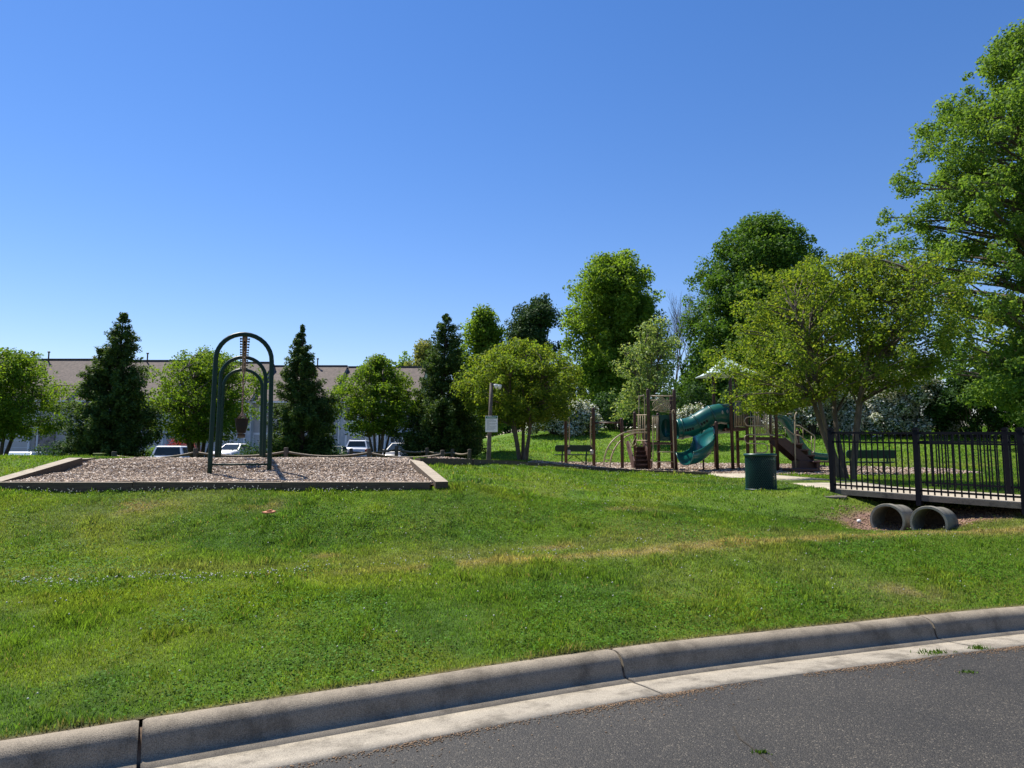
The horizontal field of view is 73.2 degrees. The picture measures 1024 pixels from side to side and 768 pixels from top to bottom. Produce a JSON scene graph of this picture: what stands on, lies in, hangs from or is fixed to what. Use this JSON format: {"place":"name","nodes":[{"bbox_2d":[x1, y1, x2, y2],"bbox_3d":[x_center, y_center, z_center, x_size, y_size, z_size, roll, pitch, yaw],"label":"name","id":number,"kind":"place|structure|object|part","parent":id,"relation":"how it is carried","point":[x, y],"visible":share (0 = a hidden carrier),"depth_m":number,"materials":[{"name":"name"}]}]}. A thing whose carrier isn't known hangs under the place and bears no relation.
{"place":"outdoors","nodes":[
{"label":"outdoors","id":0,"kind":"place"},
{"bbox_2d":[0,425,1023,740],"bbox_3d":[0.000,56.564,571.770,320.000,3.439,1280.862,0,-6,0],"label":"lawn","id":1,"kind":"structure","parent":0,"point":[804,497],"depth_m":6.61,"materials":[{"name":"plant"}]},
{"bbox_2d":[0,458,82,481],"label":"timber edging","id":2,"kind":"object","parent":1,"relation":"on","point":[62,465],"visible":0.73,"depth_m":11.33,"materials":[{"name":"beige wood"}]},
{"bbox_2d":[0,347,85,455],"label":"crape myrtle","id":3,"kind":"object","parent":1,"relation":"on","point":[17,373],"visible":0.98,"depth_m":21.84,"materials":[{"name":"green plant"}]},
{"bbox_2d":[0,351,94,455],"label":"townhouse","id":4,"kind":"structure","parent":1,"relation":"on","point":[68,370],"depth_m":58.76,"materials":[{"name":"grey"}]},
{"bbox_2d":[0,434,29,453],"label":"garage door","id":5,"kind":"structure","parent":4,"relation":"in","point":[17,446],"depth_m":56.72,"materials":[{"name":"paint"}]},
{"bbox_2d":[25,439,70,455],"bbox_3d":[-17.706,2.930,27.353,3.108,1.749,2.472,0,-6,0],"label":"shrub","id":6,"kind":"object","parent":1,"relation":"on","point":[44,452],"visible":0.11,"depth_m":26.83,"materials":[{"name":"green plant"}]},
{"bbox_2d":[82,458,95,461],"bbox_3d":[-8.158,1.507,13.417,0.150,0.181,2.148,2,-6,-22],"label":"timber edging","id":7,"kind":"object","parent":1,"relation":"on","point":[85,459],"visible":0.14,"depth_m":12.71,"materials":[{"name":"grey wood"}]},
{"bbox_2d":[93,453,106,456],"bbox_3d":[-11.590,2.045,19.393,0.270,0.205,0.230,0,-6,0],"label":"utility box","id":8,"kind":"object","parent":1,"relation":"on","point":[98,454],"visible":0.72,"depth_m":19.31,"materials":[{"name":"green metal"}]},
{"bbox_2d":[51,312,173,456],"bbox_3d":[-12.648,0.256,21.763,3.158,5.072,2.986,-4,-7,33],"label":"conifer","id":9,"kind":"object","parent":1,"relation":"on","point":[118,426],"visible":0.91,"depth_m":21.13,"materials":[{"name":"green plant"}]},
{"bbox_2d":[70,352,192,451],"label":"townhouse","id":10,"kind":"structure","parent":1,"relation":"on","point":[158,364],"depth_m":59.75,"materials":[{"name":"grey"}]},
{"bbox_2d":[139,432,163,451],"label":"garage door","id":11,"kind":"structure","parent":10,"relation":"in","point":[161,441],"depth_m":57.31,"materials":[{"name":"paint"}]},
{"bbox_2d":[141,445,154,456],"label":"garden bush","id":12,"kind":"object","parent":1,"relation":"on","point":[150,451],"visible":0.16,"depth_m":49.67,"materials":[{"name":"green plant"}]},
{"bbox_2d":[165,438,200,450],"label":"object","id":13,"kind":"object","parent":1,"relation":"on","point":[179,444],"visible":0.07,"depth_m":46.45,"materials":[{"name":"green plant"}]},
{"bbox_2d":[136,345,268,457],"bbox_3d":[-10.872,0.858,24.027,4.948,4.446,4.810,0,-6,0],"label":"crape myrtle","id":14,"kind":"object","parent":1,"relation":"on","point":[189,427],"visible":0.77,"depth_m":23.33,"materials":[{"name":"green plant"}]},
{"bbox_2d":[0,482,430,491],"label":"timber edging","id":15,"kind":"object","parent":1,"relation":"on","point":[86,486],"visible":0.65,"depth_m":10.08,"materials":[{"name":"brown wood"}]},
{"bbox_2d":[171,362,274,456],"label":"townhouse","id":16,"kind":"structure","parent":1,"relation":"on","point":[248,436],"depth_m":58.47,"materials":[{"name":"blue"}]},
{"bbox_2d":[204,432,237,456],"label":"garage door","id":17,"kind":"structure","parent":16,"relation":"in","point":[234,442],"depth_m":58.13,"materials":[{"name":"paint"}]},
{"bbox_2d":[228,437,266,454],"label":"shrub","id":18,"kind":"object","parent":1,"relation":"on","point":[253,452],"visible":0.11,"depth_m":26.88,"materials":[{"name":"green plant"}]},
{"bbox_2d":[71,459,432,483],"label":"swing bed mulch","id":19,"kind":"object","parent":1,"relation":"on","point":[288,469],"visible":0.06,"depth_m":12.08,"materials":[{"name":"brown wood"}]},
{"bbox_2d":[5,457,432,482],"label":"wood chips","id":20,"kind":"object","parent":19,"relation":"on","point":[358,472],"visible":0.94,"depth_m":11.67,"materials":[{"name":"brown wood"}]},
{"bbox_2d":[207,332,273,473],"bbox_3d":[-5.582,0.657,14.266,1.017,2.605,5.578,2,-6,-21],"label":"swing set","id":21,"kind":"object","parent":19,"relation":"on","point":[220,411],"visible":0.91,"depth_m":11.95,"materials":[{"name":"green metal"}]},
{"bbox_2d":[235,347,248,432],"bbox_3d":[-4.908,0.129,12.587,0.254,1.531,0.726,2,-6,-21],"label":"swing","id":22,"kind":"object","parent":21,"relation":"hanging from","point":[241,424],"visible":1,"depth_m":12.43,"materials":[{"name":"black rubber"}]},
{"bbox_2d":[239,356,245,433],"bbox_3d":[-5.309,0.220,13.607,0.254,1.512,0.726,2,-6,-21],"label":"swing","id":23,"kind":"object","parent":21,"relation":"hanging from","point":[241,405],"visible":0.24,"depth_m":13.42,"materials":[{"name":"brown metal"}]},
{"bbox_2d":[262,509,275,513],"bbox_3d":[-3.195,1.675,9.074,0.181,0.056,0.092,0,-6,0],"label":"bark piece","id":24,"kind":"object","parent":1,"relation":"on","point":[269,511],"visible":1,"depth_m":9.06,"materials":[{"name":"brown wood"}]},
{"bbox_2d":[111,447,444,458],"bbox_3d":[-6.283,2.073,18.581,8.896,0.732,0.326,0,-6,-3],"label":"rope fence","id":25,"kind":"object","parent":1,"relation":"on","point":[285,452],"visible":0.62,"depth_m":18.52,"materials":[{"name":"brown wood"}]},
{"bbox_2d":[252,358,347,451],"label":"townhouse","id":26,"kind":"structure","parent":1,"relation":"on","point":[331,373],"depth_m":61.75,"materials":[{"name":"grey"}]},
{"bbox_2d":[252,433,280,451],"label":"garage door","id":27,"kind":"structure","parent":26,"relation":"in","point":[256,436],"depth_m":58.76,"materials":[{"name":"paint"}]},
{"bbox_2d":[259,403,280,420],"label":"window","id":28,"kind":"structure","parent":26,"relation":"in","point":[267,403],"depth_m":58.99,"materials":[{"name":"grey glass"}]},
{"bbox_2d":[258,324,343,456],"bbox_3d":[-6.971,0.418,22.991,2.683,4.949,2.619,3,-6,-26],"label":"conifer","id":29,"kind":"object","parent":1,"relation":"on","point":[309,409],"visible":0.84,"depth_m":22.70,"materials":[{"name":"green plant"}]},
{"bbox_2d":[328,442,346,454],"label":"shrub","id":30,"kind":"object","parent":1,"relation":"on","point":[342,452],"visible":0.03,"depth_m":27.29,"materials":[{"name":"green plant"}]},
{"bbox_2d":[326,353,422,456],"bbox_3d":[-4.959,0.941,24.886,3.661,4.212,4.212,0,-6,0],"label":"crape myrtle","id":31,"kind":"object","parent":1,"relation":"on","point":[380,376],"visible":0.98,"depth_m":24.50,"materials":[{"name":"green plant"}]},
{"bbox_2d":[333,366,429,450],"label":"townhouse","id":32,"kind":"structure","parent":1,"relation":"on","point":[342,437],"depth_m":59.56,"materials":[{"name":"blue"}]},
{"bbox_2d":[345,433,377,450],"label":"garage door","id":33,"kind":"structure","parent":32,"relation":"in","point":[347,437],"depth_m":59.36,"materials":[{"name":"paint"}]},
{"bbox_2d":[389,431,402,445],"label":"garage door","id":34,"kind":"structure","parent":32,"relation":"in","point":[391,440],"depth_m":59.39,"materials":[{"name":"white glass"}]},
{"bbox_2d":[396,350,412,365],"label":"tree","id":35,"kind":"object","parent":1,"relation":"on","point":[402,358],"visible":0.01,"depth_m":95.31,"materials":[{"name":"green plant"}]},
{"bbox_2d":[349,446,470,458],"bbox_3d":[-3.245,2.407,22.770,4.232,0.740,0.938,-1,-6,14],"label":"rope fence","id":36,"kind":"object","parent":1,"relation":"on","point":[426,451],"visible":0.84,"depth_m":22.86,"materials":[{"name":"brown wood"}]},
{"bbox_2d":[403,338,445,392],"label":"tree","id":37,"kind":"object","parent":1,"relation":"on","point":[421,346],"visible":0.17,"depth_m":84.67,"materials":[{"name":"green plant"}]},
{"bbox_2d":[410,460,447,488],"bbox_3d":[-1.385,1.483,11.269,0.190,0.463,2.401,2,-6,-17],"label":"timber edging","id":38,"kind":"object","parent":1,"relation":"on","point":[428,472],"visible":0.64,"depth_m":10.88,"materials":[{"name":"beige wood"}]},
{"bbox_2d":[386,313,486,459],"bbox_3d":[-2.490,0.228,25.181,3.475,5.702,3.572,-4,-7,38],"label":"conifer","id":39,"kind":"object","parent":1,"relation":"on","point":[443,422],"visible":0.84,"depth_m":24.47,"materials":[{"name":"green plant"}]},
{"bbox_2d":[410,451,485,459],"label":"shrub","id":40,"kind":"object","parent":1,"relation":"on","point":[473,457],"visible":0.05,"depth_m":27.27,"materials":[{"name":"green plant"}]},
{"bbox_2d":[453,367,507,450],"bbox_3d":[-2.045,1.272,30.917,3.940,4.100,3.866,0,-6,0],"label":"crape myrtle","id":41,"kind":"object","parent":1,"relation":"on","point":[500,427],"visible":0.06,"depth_m":30.37,"materials":[{"name":"green plant"}]},
{"bbox_2d":[457,303,508,436],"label":"shade tree","id":42,"kind":"object","parent":1,"relation":"on","point":[483,333],"visible":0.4,"depth_m":61.88,"materials":[{"name":"green plant"}]},
{"bbox_2d":[486,383,501,459],"bbox_3d":[-0.512,1.213,19.447,0.440,2.504,0.138,-1,-6,11],"label":"light pole","id":43,"kind":"object","parent":1,"relation":"on","point":[489,437],"visible":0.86,"depth_m":19.47,"materials":[{"name":"metal"}]},
{"bbox_2d":[485,416,497,431],"bbox_3d":[-0.575,1.122,19.361,0.344,0.451,0.016,0,-6,0],"label":"notice sign","id":44,"kind":"object","parent":43,"relation":"attached to","point":[491,423],"visible":1,"depth_m":19.36,"materials":[{"name":"white metal"}]},
{"bbox_2d":[0,462,1023,714],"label":"clover","id":45,"kind":"object","parent":1,"relation":"on","point":[340,647],"depth_m":6.13,"materials":[{"name":"green plant"}]},
{"bbox_2d":[494,423,540,435],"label":"evergreen shrub","id":46,"kind":"object","parent":1,"relation":"on","point":[509,428],"visible":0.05,"depth_m":49.53,"materials":[{"name":"green plant"}]},
{"bbox_2d":[449,337,593,460],"bbox_3d":[0.334,0.553,23.153,4.911,4.262,4.948,0,-6,0],"label":"crape myrtle","id":47,"kind":"object","parent":1,"relation":"on","point":[529,372],"visible":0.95,"depth_m":22.35,"materials":[{"name":"green plant"}]},
{"bbox_2d":[501,292,571,395],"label":"shade tree","id":48,"kind":"object","parent":1,"relation":"on","point":[536,318],"visible":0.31,"depth_m":65.60,"materials":[{"name":"green plant"}]},
{"bbox_2d":[415,458,710,474],"bbox_3d":[1.525,2.207,17.820,2.377,0.681,12.717,-4,-7,38],"label":"timber edging","id":49,"kind":"object","parent":1,"relation":"on","point":[448,461],"visible":0.49,"depth_m":14.90,"materials":[{"name":"brown wood"}]},
{"bbox_2d":[525,398,603,436],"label":"flowering shrub","id":50,"kind":"object","parent":1,"relation":"on","point":[579,424],"visible":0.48,"depth_m":42.02,"materials":[{"name":"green plant"}]},
{"bbox_2d":[561,381,627,427],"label":"thicket","id":51,"kind":"object","parent":1,"relation":"on","point":[582,389],"depth_m":63.45,"materials":[{"name":"green plant"}]},
{"bbox_2d":[557,248,676,417],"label":"shade tree","id":52,"kind":"object","parent":1,"relation":"on","point":[616,304],"visible":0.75,"depth_m":55.60,"materials":[{"name":"green plant"}]},
{"bbox_2d":[588,391,646,429],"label":"evergreen shrub","id":53,"kind":"object","parent":1,"relation":"on","point":[601,403],"visible":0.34,"depth_m":45.35,"materials":[{"name":"green plant"}]},
{"bbox_2d":[608,315,685,442],"bbox_3d":[7.406,-0.197,38.298,4.355,7.370,4.649,0,-6,0],"label":"dogwood tree","id":54,"kind":"object","parent":1,"relation":"on","point":[649,367],"visible":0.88,"depth_m":37.89,"materials":[{"name":"green plant"}]},
{"bbox_2d":[645,381,716,427],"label":"evergreen shrub","id":55,"kind":"object","parent":1,"relation":"on","point":[691,395],"visible":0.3,"depth_m":46.32,"materials":[{"name":"green plant"}]},
{"bbox_2d":[653,289,708,388],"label":"bare tree","id":56,"kind":"object","parent":1,"relation":"on","point":[681,338],"visible":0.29,"depth_m":68.04,"materials":[{"name":"grey plant"}]},
{"bbox_2d":[676,402,705,418],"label":"flowering shrub","id":57,"kind":"object","parent":1,"relation":"on","point":[686,412],"visible":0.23,"depth_m":42.64,"materials":[{"name":"white plant"}]},
{"bbox_2d":[427,456,980,474],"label":"play bed mulch","id":58,"kind":"object","parent":1,"relation":"on","point":[778,472],"visible":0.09,"depth_m":24.37,"materials":[{"name":"brown wood"}]},
{"bbox_2d":[554,445,591,464],"bbox_3d":[2.564,2.949,28.538,1.600,0.841,0.520,0,-6,0],"label":"park bench","id":59,"kind":"object","parent":58,"relation":"on","point":[577,448],"visible":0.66,"depth_m":28.34,"materials":[{"name":"green metal"}]},
{"bbox_2d":[564,358,828,471],"bbox_3d":[6.989,1.136,24.961,10.055,4.421,3.502,0,-6,0],"label":"play structure","id":60,"kind":"object","parent":58,"relation":"on","point":[705,427],"visible":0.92,"depth_m":24.77,"materials":[{"name":"metal"}]},
{"bbox_2d":[716,377,774,425],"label":"evergreen shrub","id":61,"kind":"object","parent":1,"relation":"on","point":[727,401],"visible":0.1,"depth_m":44.94,"materials":[{"name":"green plant"}]},
{"bbox_2d":[671,209,836,425],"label":"shade tree","id":62,"kind":"object","parent":1,"relation":"on","point":[769,241],"visible":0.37,"depth_m":56.72,"materials":[{"name":"green plant"}]},
{"bbox_2d":[743,453,776,490],"bbox_3d":[4.648,1.644,12.901,0.600,0.688,0.600,0,-6,0],"label":"litter bin","id":63,"kind":"object","parent":1,"relation":"on","point":[760,471],"visible":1,"depth_m":12.70,"materials":[{"name":"green metal"}]},
{"bbox_2d":[763,379,855,435],"bbox_3d":[16.953,1.296,38.981,5.420,3.423,3.882,0,-6,0],"label":"flowering shrub","id":64,"kind":"object","parent":1,"relation":"on","point":[805,419],"visible":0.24,"depth_m":38.30,"materials":[{"name":"green plant"}]},
{"bbox_2d":[824,495,846,499],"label":"broken slab","id":65,"kind":"structure","parent":1,"relation":"on","point":[844,497],"depth_m":11.52,"materials":[{"name":"concrete"}]},
{"bbox_2d":[699,243,1014,479],"bbox_3d":[8.392,-0.488,17.206,7.378,6.010,5.975,0,-6,0],"label":"crape myrtle","id":66,"kind":"object","parent":1,"relation":"on","point":[879,337],"visible":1,"depth_m":16.50,"materials":[{"name":"green plant"}]},
{"bbox_2d":[803,345,921,426],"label":"thicket","id":67,"kind":"object","parent":1,"relation":"on","point":[849,370],"depth_m":57.62,"materials":[{"name":"green plant"}]},
{"bbox_2d":[846,450,896,472],"bbox_3d":[11.643,2.581,22.545,1.620,0.841,0.520,0,-6,0],"label":"park bench","id":68,"kind":"object","parent":1,"relation":"on","point":[892,453],"visible":0.44,"depth_m":22.35,"materials":[{"name":"metal"}]},
{"bbox_2d":[870,504,912,530],"bbox_3d":[5.706,2.022,10.308,0.618,0.492,0.488,5,-8,-44],"label":"concrete pipe","id":69,"kind":"object","parent":1,"relation":"on","point":[881,513],"visible":0.65,"depth_m":10.31,"materials":[{"name":"concrete"}]},
{"bbox_2d":[840,369,963,436],"bbox_3d":[21.356,0.944,38.076,6.611,4.148,3.835,0,-6,0],"label":"flowering shrub","id":70,"kind":"object","parent":1,"relation":"on","point":[878,412],"visible":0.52,"depth_m":37.23,"materials":[{"name":"green plant"}]},
{"bbox_2d":[815,505,1022,530],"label":"soil clods","id":71,"kind":"object","parent":1,"relation":"on","point":[959,515],"visible":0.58,"depth_m":10.39,"materials":[{"name":"soil"}]},
{"bbox_2d":[835,486,1020,508],"bbox_3d":[8.899,1.663,8.765,1.820,0.328,9.000,4,-7,-36],"label":"footbridge","id":72,"kind":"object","parent":1,"relation":"on","point":[971,500],"visible":0.8,"depth_m":10.75,"materials":[{"name":"concrete"}]},
{"bbox_2d":[827,427,1023,514],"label":"metal railing","id":73,"kind":"object","parent":72,"relation":"on","point":[916,443],"visible":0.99,"depth_m":10.72,"materials":[{"name":"black metal"}]},
{"bbox_2d":[919,427,1019,493],"bbox_3d":[8.572,1.282,10.808,0.092,1.307,4.262,4,-7,-36],"label":"metal railing","id":74,"kind":"object","parent":72,"relation":"on","point":[1007,466],"visible":0.45,"depth_m":11.64,"materials":[{"name":"black metal"}]},
{"bbox_2d":[910,506,958,530],"bbox_3d":[6.074,1.985,9.909,0.618,0.492,0.488,5,-8,-44],"label":"concrete pipe","id":75,"kind":"object","parent":1,"relation":"on","point":[921,517],"visible":0.62,"depth_m":9.93,"materials":[{"name":"concrete"}]},
{"bbox_2d":[856,17,1023,426],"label":"oak tree","id":76,"kind":"object","parent":1,"relation":"on","point":[983,184],"visible":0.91,"depth_m":30.85,"materials":[{"name":"green plant"}]},
{"bbox_2d":[920,368,1022,437],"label":"evergreen shrub","id":77,"kind":"object","parent":1,"relation":"on","point":[990,418],"visible":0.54,"depth_m":36.51,"materials":[{"name":"green plant"}]},
{"bbox_2d":[939,343,1023,426],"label":"thicket","id":78,"kind":"object","parent":1,"relation":"on","point":[960,387],"visible":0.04,"depth_m":52.17,"materials":[{"name":"green plant"}]},
{"bbox_2d":[1005,410,1023,431],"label":"evergreen shrub","id":79,"kind":"object","parent":1,"relation":"on","point":[1014,425],"visible":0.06,"depth_m":36.38,"materials":[{"name":"green plant"}]},
{"bbox_2d":[0,0,1023,436],"label":"sky","id":80,"kind":"structure","parent":0,"point":[360,174],"materials":[{"name":"blue"}]},
{"bbox_2d":[138,606,1018,725],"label":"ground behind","id":81,"kind":"structure","parent":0,"point":[140,722],"depth_m":4.30,"materials":[{"name":"brown soil"}]},
{"bbox_2d":[0,606,1023,767],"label":"kerb","id":82,"kind":"structure","parent":81,"relation":"on","point":[177,738],"depth_m":4.40,"materials":[{"name":"concrete"}]},
{"bbox_2d":[136,632,938,767],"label":"joint soil","id":83,"kind":"structure","parent":81,"relation":"on","point":[139,746],"depth_m":3.64,"materials":[{"name":"black soil"}]},
{"bbox_2d":[156,634,1023,767],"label":"gutter","id":84,"kind":"object","parent":81,"relation":"on","point":[315,749],"visible":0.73,"depth_m":4.31,"materials":[{"name":"concrete"}]},
{"bbox_2d":[910,648,955,655],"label":"weeds","id":85,"kind":"object","parent":84,"relation":"on","point":[939,651],"visible":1,"depth_m":5.42,"materials":[{"name":"green plant"}]},
{"bbox_2d":[964,644,993,649],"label":"weeds","id":86,"kind":"object","parent":84,"relation":"on","point":[977,646],"visible":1,"depth_m":5.54,"materials":[{"name":"green plant"}]},
{"bbox_2d":[278,645,1023,767],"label":"road","id":87,"kind":"structure","parent":0,"point":[950,716],"depth_m":3.91,"materials":[{"name":"grey asphalt"}]},
{"bbox_2d":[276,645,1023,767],"bbox_3d":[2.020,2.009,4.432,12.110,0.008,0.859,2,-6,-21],"label":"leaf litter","id":88,"kind":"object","parent":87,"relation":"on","point":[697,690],"visible":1,"depth_m":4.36,"materials":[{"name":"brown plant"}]},
{"bbox_2d":[733,726,773,767],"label":"road crack","id":89,"kind":"object","parent":87,"relation":"on","point":[752,747],"visible":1,"depth_m":3.69,"materials":[{"name":"grey asphalt"}]},
{"bbox_2d":[751,748,769,753],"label":"weeds","id":90,"kind":"object","parent":87,"relation":"on","point":[759,751],"visible":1,"depth_m":3.60,"materials":[{"name":"green plant"}]},
{"bbox_2d":[959,669,978,673],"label":"weeds","id":91,"kind":"object","parent":87,"relation":"on","point":[969,671],"visible":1,"depth_m":4.92,"materials":[{"name":"green plant"}]},
{"bbox_2d":[708,473,886,489],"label":"path","id":92,"kind":"structure","parent":0,"point":[784,477],"depth_m":16.57,"materials":[{"name":"concrete"}]},
{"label":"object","id":93,"kind":"structure","parent":0,"visible":0},
{"bbox_2d":[8,452,46,454],"bbox_3d":[-25.492,4.228,35.756,2.160,1.450,4.656,1,-6,-8],"label":"parked car","id":94,"kind":"object","parent":93,"relation":"on","point":[20,453],"visible":0.02,"depth_m":35.58,"materials":[{"name":"silver metal"}]},
{"bbox_2d":[151,446,188,457],"bbox_3d":[-19.527,4.479,39.753,2.340,1.820,5.556,1,-6,-6],"label":"parked car","id":95,"kind":"object","parent":93,"relation":"on","point":[160,451],"visible":0.1,"depth_m":38.96,"materials":[{"name":"white paint"}]},
{"bbox_3d":[-19.435,3.799,38.936,1.458,0.451,0.166,1,-6,-6],"label":"rear window","id":96,"kind":"part","parent":95,"relation":"part of","materials":[{"name":"black glass"}]},
{"bbox_2d":[213,444,250,457],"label":"parked car","id":97,"kind":"object","parent":93,"relation":"on","point":[226,449],"visible":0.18,"depth_m":53.94,"materials":[{"name":"white paint"}]},
{"bbox_2d":[332,446,348,454],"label":"parked car","id":98,"kind":"object","parent":93,"relation":"on","point":[343,448],"visible":0.04,"depth_m":49.63,"materials":[{"name":"grey paint"}]},
{"bbox_2d":[346,439,373,456],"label":"parked suv","id":99,"kind":"object","parent":93,"relation":"on","point":[360,445],"visible":0.2,"depth_m":52.70,"materials":[{"name":"white paint"}]},
{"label":"rear window","id":100,"kind":"part","parent":99,"relation":"part of","materials":[{"name":"black glass"}]},
{"bbox_2d":[382,442,407,456],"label":"parked suv","id":101,"kind":"object","parent":93,"relation":"on","point":[392,446],"visible":0.06,"depth_m":44.86,"materials":[{"name":"grey paint"}]}
]}

